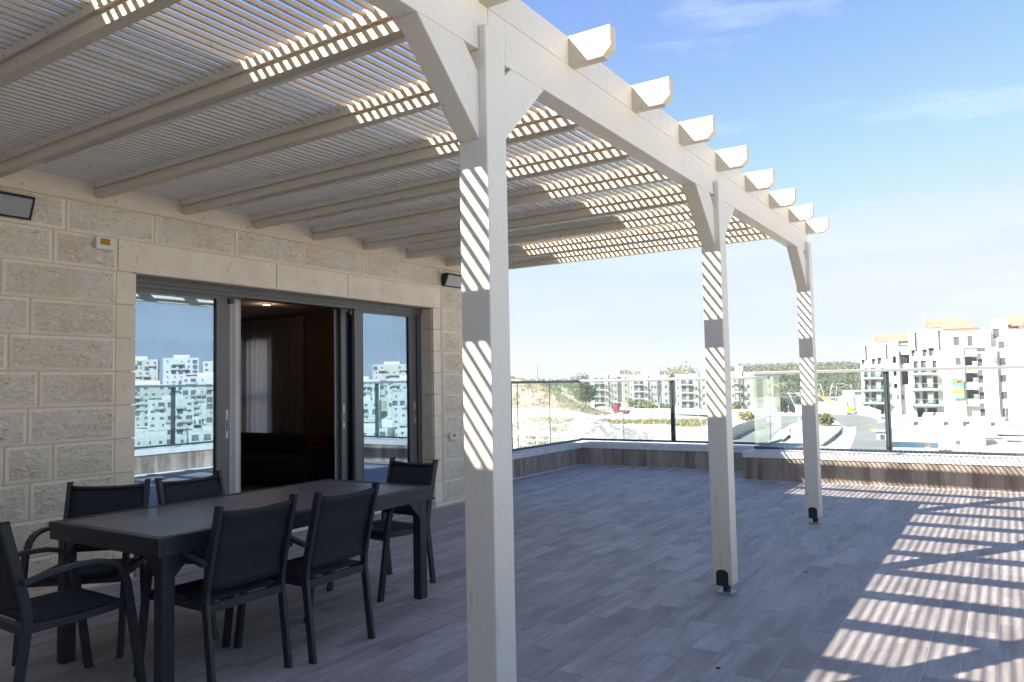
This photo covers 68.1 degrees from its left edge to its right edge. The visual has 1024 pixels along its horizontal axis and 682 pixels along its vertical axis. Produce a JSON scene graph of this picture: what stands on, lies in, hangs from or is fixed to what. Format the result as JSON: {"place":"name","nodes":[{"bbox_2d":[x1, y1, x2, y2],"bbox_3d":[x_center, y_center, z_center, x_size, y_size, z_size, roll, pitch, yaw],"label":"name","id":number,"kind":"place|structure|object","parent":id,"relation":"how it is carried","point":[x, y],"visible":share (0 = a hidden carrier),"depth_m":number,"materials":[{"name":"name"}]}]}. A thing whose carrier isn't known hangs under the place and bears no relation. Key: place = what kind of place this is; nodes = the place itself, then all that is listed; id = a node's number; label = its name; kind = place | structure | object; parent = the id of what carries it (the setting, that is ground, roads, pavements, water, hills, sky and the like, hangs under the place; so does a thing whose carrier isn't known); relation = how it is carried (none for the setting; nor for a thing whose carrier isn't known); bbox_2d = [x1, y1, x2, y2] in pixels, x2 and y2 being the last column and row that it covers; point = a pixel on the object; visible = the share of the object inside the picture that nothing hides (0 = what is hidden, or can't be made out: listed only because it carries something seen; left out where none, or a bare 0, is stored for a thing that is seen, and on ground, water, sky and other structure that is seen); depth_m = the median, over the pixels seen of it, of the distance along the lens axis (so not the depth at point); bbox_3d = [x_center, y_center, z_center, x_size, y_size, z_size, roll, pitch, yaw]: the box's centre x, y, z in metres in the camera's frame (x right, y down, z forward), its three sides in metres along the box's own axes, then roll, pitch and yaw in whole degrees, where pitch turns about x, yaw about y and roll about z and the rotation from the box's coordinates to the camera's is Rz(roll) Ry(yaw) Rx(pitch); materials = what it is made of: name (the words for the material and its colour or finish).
{"place":"outdoors","nodes":[
{"label":"outdoors","id":0,"kind":"place"},
{"bbox_2d":[230,299,240,493],"bbox_3d":[-2.771,0.698,7.434,0.046,2.320,0.250,-3,-4,33],"label":"door frame","id":1,"kind":"object","parent":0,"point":[235,396],"visible":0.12,"depth_m":7.50,"materials":[{"name":"grey metal"}]},
{"bbox_2d":[334,309,338,478],"bbox_3d":[-1.982,0.752,8.649,0.030,2.320,0.130,-3,-4,24],"label":"door frame","id":2,"kind":"object","parent":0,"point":[336,392],"visible":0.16,"depth_m":8.62,"materials":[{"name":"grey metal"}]},
{"bbox_2d":[44,0,1023,383],"label":"sky","id":3,"kind":"structure","parent":0,"point":[900,122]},
{"bbox_2d":[512,379,611,416],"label":"rocky cliff","id":4,"kind":"structure","parent":0,"point":[527,398],"depth_m":243.97,"materials":[{"name":"stone"}]},
{"bbox_2d":[513,416,667,448],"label":"chalk bank","id":5,"kind":"structure","parent":0,"point":[584,427],"depth_m":142.29,"materials":[{"name":"stone"}]},
{"bbox_2d":[546,386,675,405],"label":"wooded hill","id":6,"kind":"structure","parent":0,"point":[569,396],"depth_m":440.64,"materials":[{"name":"plant"}]},
{"bbox_2d":[533,364,540,383],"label":"power pylon","id":7,"kind":"object","parent":6,"relation":"on","point":[536,372],"visible":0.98,"depth_m":519.13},
{"bbox_2d":[563,376,583,398],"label":"pine tree","id":8,"kind":"object","parent":6,"relation":"on","point":[570,385],"visible":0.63,"depth_m":369.32,"materials":[{"name":"green plant"}]},
{"bbox_2d":[575,372,589,384],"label":"building","id":9,"kind":"structure","parent":6,"relation":"on","point":[584,377],"depth_m":374.79,"materials":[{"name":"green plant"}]},
{"bbox_2d":[527,378,675,402],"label":"pine forest","id":10,"kind":"object","parent":6,"relation":"on","point":[556,385],"visible":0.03,"depth_m":480.91,"materials":[{"name":"green plant"}]},
{"bbox_2d":[627,370,640,382],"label":"building","id":11,"kind":"structure","parent":6,"relation":"on","point":[629,372],"depth_m":414.73,"materials":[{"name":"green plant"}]},
{"bbox_2d":[672,361,700,375],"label":"pine tree","id":12,"kind":"object","parent":6,"relation":"on","point":[691,369],"visible":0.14,"depth_m":418.27,"materials":[{"name":"green plant"}]},
{"bbox_2d":[608,411,801,417],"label":"road","id":13,"kind":"structure","parent":0,"point":[767,416],"depth_m":210.12,"materials":[{"name":"asphalt"}]},
{"bbox_2d":[613,404,630,413],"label":"flatbed truck","id":14,"kind":"object","parent":13,"relation":"on","point":[616,408],"visible":0.86,"depth_m":278.91,"materials":[{"name":"red paint"}]},
{"bbox_2d":[512,405,1023,452],"bbox_3d":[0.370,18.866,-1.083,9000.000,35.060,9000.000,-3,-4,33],"label":"ground","id":15,"kind":"structure","parent":0,"point":[1016,442],"depth_m":218.62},
{"bbox_2d":[0,0,464,597],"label":"stone house","id":16,"kind":"structure","parent":15,"relation":"on","point":[66,350],"depth_m":6.41,"materials":[{"name":"stone"}]},
{"bbox_2d":[0,191,35,219],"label":"wall lamp","id":17,"kind":"object","parent":16,"relation":"attached to","point":[15,205],"visible":1,"depth_m":5.45,"materials":[{"name":"glass"}]},
{"bbox_2d":[94,236,113,250],"bbox_3d":[-3.245,-0.775,6.033,0.042,0.098,0.140,-3,-4,33],"label":"wall box","id":18,"kind":"object","parent":16,"relation":"attached to","point":[103,243],"visible":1,"depth_m":6.02,"materials":[{"name":"white plastic"}]},
{"bbox_2d":[100,238,109,245],"bbox_3d":[-3.233,-0.788,6.026,0.002,0.049,0.078,-3,-4,33],"label":"light switch","id":19,"kind":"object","parent":18,"relation":"in","point":[103,241],"depth_m":6.02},
{"bbox_2d":[130,292,210,505],"bbox_3d":[-3.138,0.672,6.868,0.058,2.320,1.020,-3,-4,33],"label":"sliding glass door","id":20,"kind":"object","parent":16,"relation":"hanging from","point":[172,404],"visible":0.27,"depth_m":6.93,"materials":[{"name":"glass"},{"name":"metal"}]},
{"bbox_2d":[241,316,303,433],"bbox_3d":[-3.982,0.904,12.360,1.700,2.520,0.070,-3,-4,33],"label":"curtain","id":21,"kind":"object","parent":16,"relation":"hanging from","point":[272,375],"visible":0.63,"depth_m":12.30,"materials":[{"name":"fabric"}]},
{"bbox_2d":[134,277,422,557],"bbox_3d":[-2.295,0.703,7.901,0.180,2.368,4.052,-3,-4,33],"label":"sliding door","id":22,"kind":"structure","parent":16,"relation":"in","point":[407,378],"depth_m":8.55,"materials":[{"name":"metal"}]},
{"bbox_2d":[241,432,334,483],"bbox_3d":[-3.803,1.807,11.636,3.200,0.720,0.950,-3,-4,33],"label":"sofa","id":23,"kind":"object","parent":16,"relation":"in","point":[285,457],"visible":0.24,"depth_m":10.97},
{"bbox_2d":[346,313,392,482],"bbox_3d":[-1.714,0.770,9.059,0.058,2.320,0.830,-3,-4,33],"label":"sliding glass door","id":24,"kind":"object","parent":16,"relation":"hanging from","point":[377,387],"visible":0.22,"depth_m":9.14,"materials":[{"name":"glass"},{"name":"metal"}]},
{"bbox_2d":[442,273,461,288],"bbox_3d":[-0.761,-0.780,9.816,0.116,0.168,0.370,-3,-4,33],"label":"wall lamp","id":25,"kind":"object","parent":16,"relation":"attached to","point":[451,280],"visible":0.81,"depth_m":9.75,"materials":[{"name":"glass"}]},
{"bbox_2d":[449,433,456,439],"bbox_3d":[-0.751,1.222,9.708,0.042,0.090,0.130,-3,-4,33],"label":"wall box","id":26,"kind":"object","parent":16,"relation":"attached to","point":[452,436],"visible":1,"depth_m":9.67,"materials":[{"name":"white plastic"}]},
{"bbox_2d":[0,464,1023,681],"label":"floor","id":27,"kind":"structure","parent":16,"relation":"on","point":[613,570],"depth_m":5.21,"materials":[{"name":"tile"}]},
{"bbox_2d":[0,521,146,681],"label":"dining chair","id":28,"kind":"object","parent":27,"relation":"on","point":[43,612],"visible":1,"depth_m":3.67,"materials":[{"name":"metal"}]},
{"bbox_2d":[12,479,150,665],"bbox_3d":[-2.565,1.358,4.611,0.570,0.935,0.674,-1,-3,-10],"label":"dining chair","id":29,"kind":"object","parent":27,"relation":"on","point":[81,501],"visible":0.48,"depth_m":4.84,"materials":[{"name":"fabric"}]},
{"bbox_2d":[133,494,297,681],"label":"dining chair","id":30,"kind":"object","parent":27,"relation":"on","point":[248,549],"visible":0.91,"depth_m":3.96,"materials":[{"name":"fabric"}]},
{"bbox_2d":[154,470,279,638],"bbox_3d":[-1.949,1.371,5.037,0.674,0.935,0.570,-3,-4,32],"label":"dining chair","id":31,"kind":"object","parent":27,"relation":"on","point":[188,489],"visible":0.22,"depth_m":5.15,"materials":[{"name":"fabric"}]},
{"bbox_2d":[49,479,432,681],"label":"dining table","id":32,"kind":"object","parent":27,"relation":"on","point":[160,538],"visible":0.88,"depth_m":4.25,"materials":[{"name":"black metal"}]},
{"bbox_2d":[233,482,379,664],"bbox_3d":[-1.205,1.327,4.526,0.674,0.935,0.570,-3,-4,32],"label":"dining chair","id":33,"kind":"object","parent":27,"relation":"on","point":[340,527],"visible":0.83,"depth_m":4.39,"materials":[{"name":"fabric"}]},
{"bbox_2d":[326,457,438,602],"bbox_3d":[-0.963,1.393,5.770,0.570,0.935,0.674,-4,-4,36],"label":"dining chair","id":34,"kind":"object","parent":27,"relation":"on","point":[386,528],"visible":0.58,"depth_m":5.84,"materials":[{"name":"fabric"}]},
{"bbox_2d":[0,0,828,681],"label":"pergola","id":35,"kind":"object","parent":27,"relation":"on","point":[84,118],"visible":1,"depth_m":4.52,"materials":[{"name":"paint"}]},
{"bbox_2d":[582,441,753,470],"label":"parapet wall","id":36,"kind":"structure","parent":27,"relation":"on","point":[670,455],"depth_m":13.37,"materials":[{"name":"tile"}]},
{"bbox_2d":[580,376,766,444],"bbox_3d":[2.741,1.219,13.358,3.478,1.122,0.080,-3,-4,33],"label":"glass railing","id":37,"kind":"object","parent":36,"relation":"on","point":[672,409],"visible":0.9,"depth_m":13.31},
{"bbox_2d":[742,449,1023,492],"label":"parapet wall","id":38,"kind":"structure","parent":27,"relation":"on","point":[971,472],"depth_m":10.40,"materials":[{"name":"stone"}]},
{"bbox_2d":[753,365,1023,455],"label":"glass railing","id":39,"kind":"object","parent":38,"relation":"on","point":[887,409],"visible":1,"depth_m":10.56,"materials":[{"name":"glass"}]},
{"bbox_2d":[512,442,581,478],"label":"parapet wall","id":40,"kind":"structure","parent":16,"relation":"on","point":[528,462],"depth_m":13.02,"materials":[{"name":"tile"}]},
{"bbox_2d":[511,380,581,451],"bbox_3d":[0.158,1.234,12.590,0.080,1.135,4.080,-3,-4,33],"label":"glass railing","id":41,"kind":"object","parent":40,"relation":"on","point":[549,382],"visible":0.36,"depth_m":12.94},
{"bbox_2d":[751,442,802,450],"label":"parapet wall","id":42,"kind":"structure","parent":16,"relation":"on","point":[790,444],"depth_m":12.39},
{"bbox_2d":[750,374,782,448],"bbox_3d":[4.113,1.096,12.185,0.065,1.140,1.620,-3,-4,33],"label":"glass railing","id":43,"kind":"object","parent":42,"relation":"on","point":[772,442],"visible":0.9,"depth_m":12.26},
{"bbox_2d":[574,384,596,403],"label":"cypress clump","id":44,"kind":"object","parent":15,"relation":"on","point":[585,393],"visible":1,"depth_m":331.15,"materials":[{"name":"green plant"}]},
{"bbox_2d":[511,378,707,448],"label":"scrub","id":45,"kind":"object","parent":15,"relation":"on","point":[689,422],"visible":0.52,"depth_m":201.69,"materials":[{"name":"plant"}]},
{"bbox_2d":[590,370,628,408],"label":"apartment block","id":46,"kind":"structure","parent":15,"relation":"on","point":[604,391],"depth_m":351.55,"materials":[{"name":"concrete"}]},
{"bbox_2d":[626,397,636,407],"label":"street tree","id":47,"kind":"object","parent":15,"relation":"on","point":[631,403],"visible":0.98,"depth_m":312.84,"materials":[{"name":"green plant"}]},
{"bbox_2d":[620,407,653,414],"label":"boundary wall","id":48,"kind":"structure","parent":15,"relation":"on","point":[639,411],"depth_m":286.87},
{"bbox_2d":[637,400,648,408],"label":"street tree","id":49,"kind":"object","parent":15,"relation":"on","point":[641,405],"visible":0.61,"depth_m":299.58,"materials":[{"name":"green plant"}]},
{"bbox_2d":[629,370,668,408],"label":"apartment block","id":50,"kind":"structure","parent":15,"relation":"on","point":[643,390],"depth_m":329.15,"materials":[{"name":"concrete"}]},
{"bbox_2d":[642,401,656,408],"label":"street tree","id":51,"kind":"object","parent":15,"relation":"on","point":[651,405],"visible":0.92,"depth_m":293.81,"materials":[{"name":"green plant"}]},
{"bbox_2d":[659,366,688,391],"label":"pine tree","id":52,"kind":"object","parent":15,"relation":"on","point":[670,372],"visible":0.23,"depth_m":408.97,"materials":[{"name":"green plant"}]},
{"bbox_2d":[654,408,706,415],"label":"boundary wall","id":53,"kind":"structure","parent":15,"relation":"on","point":[658,411],"depth_m":247.29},
{"bbox_2d":[675,368,706,408],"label":"apartment block","id":54,"kind":"structure","parent":15,"relation":"on","point":[691,394],"depth_m":291.06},
{"bbox_2d":[732,401,740,409],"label":"street tree","id":55,"kind":"object","parent":15,"relation":"on","point":[736,406],"visible":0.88,"depth_m":255.68,"materials":[{"name":"green plant"}]},
{"bbox_2d":[732,410,756,418],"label":"site hoarding","id":56,"kind":"object","parent":15,"relation":"on","point":[736,412],"visible":0.34,"depth_m":213.15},
{"bbox_2d":[733,415,766,437],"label":"site hoarding","id":57,"kind":"object","parent":15,"relation":"on","point":[742,427],"visible":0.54,"depth_m":152.63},
{"bbox_2d":[733,409,770,414],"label":"boundary wall","id":58,"kind":"structure","parent":15,"relation":"on","point":[762,411],"depth_m":235.22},
{"bbox_2d":[731,366,774,414],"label":"apartment block","id":59,"kind":"structure","parent":15,"relation":"on","point":[750,393],"depth_m":266.73,"materials":[{"name":"concrete"}]},
{"bbox_2d":[773,398,789,411],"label":"street tree","id":60,"kind":"object","parent":15,"relation":"on","point":[783,404],"visible":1,"depth_m":245.89,"materials":[{"name":"green plant"}]},
{"bbox_2d":[777,412,795,414],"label":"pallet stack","id":61,"kind":"object","parent":15,"relation":"on","point":[783,413],"visible":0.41,"depth_m":222.63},
{"bbox_2d":[776,394,800,413],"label":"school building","id":62,"kind":"structure","parent":15,"relation":"on","point":[792,406],"depth_m":276.67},
{"bbox_2d":[795,404,818,414],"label":"boundary wall","id":63,"kind":"structure","parent":15,"relation":"on","point":[799,409],"depth_m":219.56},
{"bbox_2d":[819,400,846,414],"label":"boundary wall","id":64,"kind":"structure","parent":15,"relation":"on","point":[837,407],"depth_m":194.00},
{"bbox_2d":[818,390,861,410],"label":"school building","id":65,"kind":"structure","parent":15,"relation":"on","point":[856,397],"depth_m":272.76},
{"bbox_2d":[857,405,880,419],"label":"boundary wall","id":66,"kind":"structure","parent":15,"relation":"on","point":[869,411],"depth_m":179.74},
{"bbox_2d":[878,412,900,422],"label":"boundary wall","id":67,"kind":"structure","parent":15,"relation":"on","point":[896,415],"depth_m":151.63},
{"bbox_2d":[938,428,1023,435],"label":"boundary wall","id":68,"kind":"structure","parent":15,"relation":"on","point":[1017,431],"depth_m":123.28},
{"bbox_2d":[731,373,860,404],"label":"wooded hill","id":69,"kind":"structure","parent":0,"point":[776,384],"depth_m":453.37,"materials":[{"name":"plant"}]},
{"bbox_2d":[730,360,861,397],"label":"pine forest","id":70,"kind":"object","parent":69,"relation":"on","point":[792,388],"visible":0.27,"depth_m":446.18,"materials":[{"name":"green plant"}]},
{"bbox_2d":[706,413,922,453],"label":"road","id":71,"kind":"structure","parent":0,"point":[865,437],"depth_m":143.07,"materials":[{"name":"asphalt"}]},
{"bbox_2d":[650,414,1023,456],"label":"pavement","id":72,"kind":"structure","parent":0,"point":[995,443],"depth_m":132.87,"materials":[{"name":"concrete"}]},
{"bbox_2d":[683,412,707,436],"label":"street lamp","id":73,"kind":"object","parent":72,"relation":"on","point":[700,421],"visible":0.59,"depth_m":144.84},
{"bbox_2d":[735,409,758,420],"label":"bush","id":74,"kind":"object","parent":72,"relation":"on","point":[746,415],"visible":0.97,"depth_m":185.91,"materials":[{"name":"green plant"}]},
{"bbox_2d":[788,420,843,446],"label":"traffic island","id":75,"kind":"structure","parent":72,"relation":"on","point":[827,434],"depth_m":141.83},
{"bbox_2d":[788,392,802,438],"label":"street lamp","id":76,"kind":"object","parent":75,"relation":"on","point":[798,417],"visible":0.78,"depth_m":130.42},
{"bbox_2d":[818,412,834,425],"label":"bush","id":77,"kind":"object","parent":75,"relation":"on","point":[825,419],"visible":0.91,"depth_m":161.14,"materials":[{"name":"green plant"}]},
{"bbox_2d":[820,383,844,413],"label":"street lamp","id":78,"kind":"object","parent":75,"relation":"on","point":[829,398],"visible":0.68,"depth_m":163.78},
{"bbox_2d":[818,395,853,412],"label":"mobile crane","id":79,"kind":"object","parent":72,"relation":"on","point":[848,408],"visible":0.23,"depth_m":207.61,"materials":[{"name":"yellow paint"}]},
{"bbox_2d":[870,429,885,439],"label":"guard booth","id":80,"kind":"object","parent":72,"relation":"on","point":[881,434],"visible":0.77,"depth_m":123.56,"materials":[{"name":"white paint"}]},
{"bbox_2d":[859,330,911,413],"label":"apartment block","id":81,"kind":"structure","parent":72,"relation":"on","point":[882,352],"depth_m":187.01,"materials":[{"name":"concrete"}]},
{"bbox_2d":[864,380,868,389],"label":"window","id":82,"kind":"structure","parent":81,"relation":"in","point":[866,381],"depth_m":188.43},
{"bbox_2d":[865,392,869,401],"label":"window","id":83,"kind":"structure","parent":81,"relation":"in","point":[866,393],"depth_m":188.32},
{"bbox_2d":[871,380,875,389],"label":"window","id":84,"kind":"structure","parent":81,"relation":"in","point":[873,382],"depth_m":187.83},
{"bbox_2d":[871,392,879,401],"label":"window","id":85,"kind":"structure","parent":81,"relation":"in","point":[874,398],"depth_m":187.65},
{"bbox_2d":[892,439,941,450],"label":"site cabin","id":86,"kind":"object","parent":72,"relation":"on","point":[918,444],"visible":0.56,"depth_m":107.54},
{"bbox_2d":[924,442,930,450],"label":"door","id":87,"kind":"structure","parent":86,"relation":"in","point":[927,445],"depth_m":106.83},
{"bbox_2d":[908,313,965,416],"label":"apartment block","id":88,"kind":"structure","parent":72,"relation":"on","point":[927,395],"depth_m":147.52,"materials":[{"name":"concrete"}]},
{"bbox_2d":[914,333,917,351],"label":"window","id":89,"kind":"structure","parent":88,"relation":"in","point":[915,334],"depth_m":148.59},
{"bbox_2d":[914,376,918,387],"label":"window","id":90,"kind":"structure","parent":88,"relation":"in","point":[916,378],"depth_m":148.33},
{"bbox_2d":[915,392,919,403],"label":"window","id":91,"kind":"structure","parent":88,"relation":"in","point":[917,394],"depth_m":148.17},
{"bbox_2d":[921,360,930,372],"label":"window","id":92,"kind":"structure","parent":88,"relation":"in","point":[923,362],"depth_m":147.86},
{"bbox_2d":[921,376,931,387],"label":"window","id":93,"kind":"structure","parent":88,"relation":"in","point":[924,378],"depth_m":147.72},
{"bbox_2d":[922,391,931,403],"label":"window","id":94,"kind":"structure","parent":88,"relation":"in","point":[924,393],"depth_m":147.52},
{"bbox_2d":[933,376,937,387],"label":"window","id":95,"kind":"structure","parent":88,"relation":"in","point":[935,381],"depth_m":146.79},
{"bbox_2d":[934,392,938,403],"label":"window","id":96,"kind":"structure","parent":88,"relation":"in","point":[936,401],"depth_m":146.61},
{"bbox_2d":[938,331,940,350],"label":"window","id":97,"kind":"structure","parent":88,"relation":"in","point":[939,339],"depth_m":146.68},
{"bbox_2d":[934,412,944,416],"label":"parked car","id":98,"kind":"object","parent":72,"relation":"on","point":[940,414],"visible":0.27,"depth_m":141.99,"materials":[{"name":"metal"}]},
{"bbox_2d":[891,417,1004,446],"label":"site shed","id":99,"kind":"structure","parent":72,"relation":"on","point":[971,432],"depth_m":115.23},
{"bbox_2d":[935,314,1023,422],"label":"apartment block","id":100,"kind":"structure","parent":72,"relation":"on","point":[993,392],"depth_m":136.57,"materials":[{"name":"concrete"}]},
{"bbox_2d":[953,336,959,345],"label":"window","id":101,"kind":"structure","parent":100,"relation":"in","point":[956,342],"depth_m":138.67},
{"bbox_2d":[952,378,963,397],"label":"banner","id":102,"kind":"object","parent":100,"relation":"attached to","point":[958,388],"visible":1,"depth_m":137.58,"materials":[{"name":"red paint"}]},
{"bbox_2d":[967,336,972,345],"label":"window","id":103,"kind":"structure","parent":100,"relation":"in","point":[969,338],"depth_m":137.51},
{"bbox_2d":[978,375,983,382],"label":"window","id":104,"kind":"structure","parent":100,"relation":"in","point":[981,378],"depth_m":137.02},
{"bbox_2d":[979,392,984,399],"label":"window","id":105,"kind":"structure","parent":100,"relation":"in","point":[981,394],"depth_m":136.85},
{"bbox_2d":[993,328,999,337],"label":"window","id":106,"kind":"structure","parent":100,"relation":"in","point":[996,334],"depth_m":136.37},
{"bbox_2d":[998,341,1004,348],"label":"window","id":107,"kind":"structure","parent":100,"relation":"in","point":[1001,344],"depth_m":135.23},
{"bbox_2d":[1000,375,1006,381],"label":"window","id":108,"kind":"structure","parent":100,"relation":"in","point":[1003,378],"depth_m":134.86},
{"bbox_2d":[1001,392,1007,398],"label":"window","id":109,"kind":"structure","parent":100,"relation":"in","point":[1004,395],"depth_m":134.70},
{"bbox_2d":[1002,408,1008,421],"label":"window","id":110,"kind":"structure","parent":100,"relation":"in","point":[1005,411],"depth_m":134.44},
{"bbox_2d":[881,419,1023,434],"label":"road","id":111,"kind":"structure","parent":0,"point":[1013,426],"depth_m":126.47,"materials":[{"name":"asphalt"}]},
{"bbox_2d":[922,412,935,416],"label":"parked car","id":112,"kind":"object","parent":111,"relation":"on","point":[929,414],"visible":0.39,"depth_m":142.87,"materials":[{"name":"metal"}]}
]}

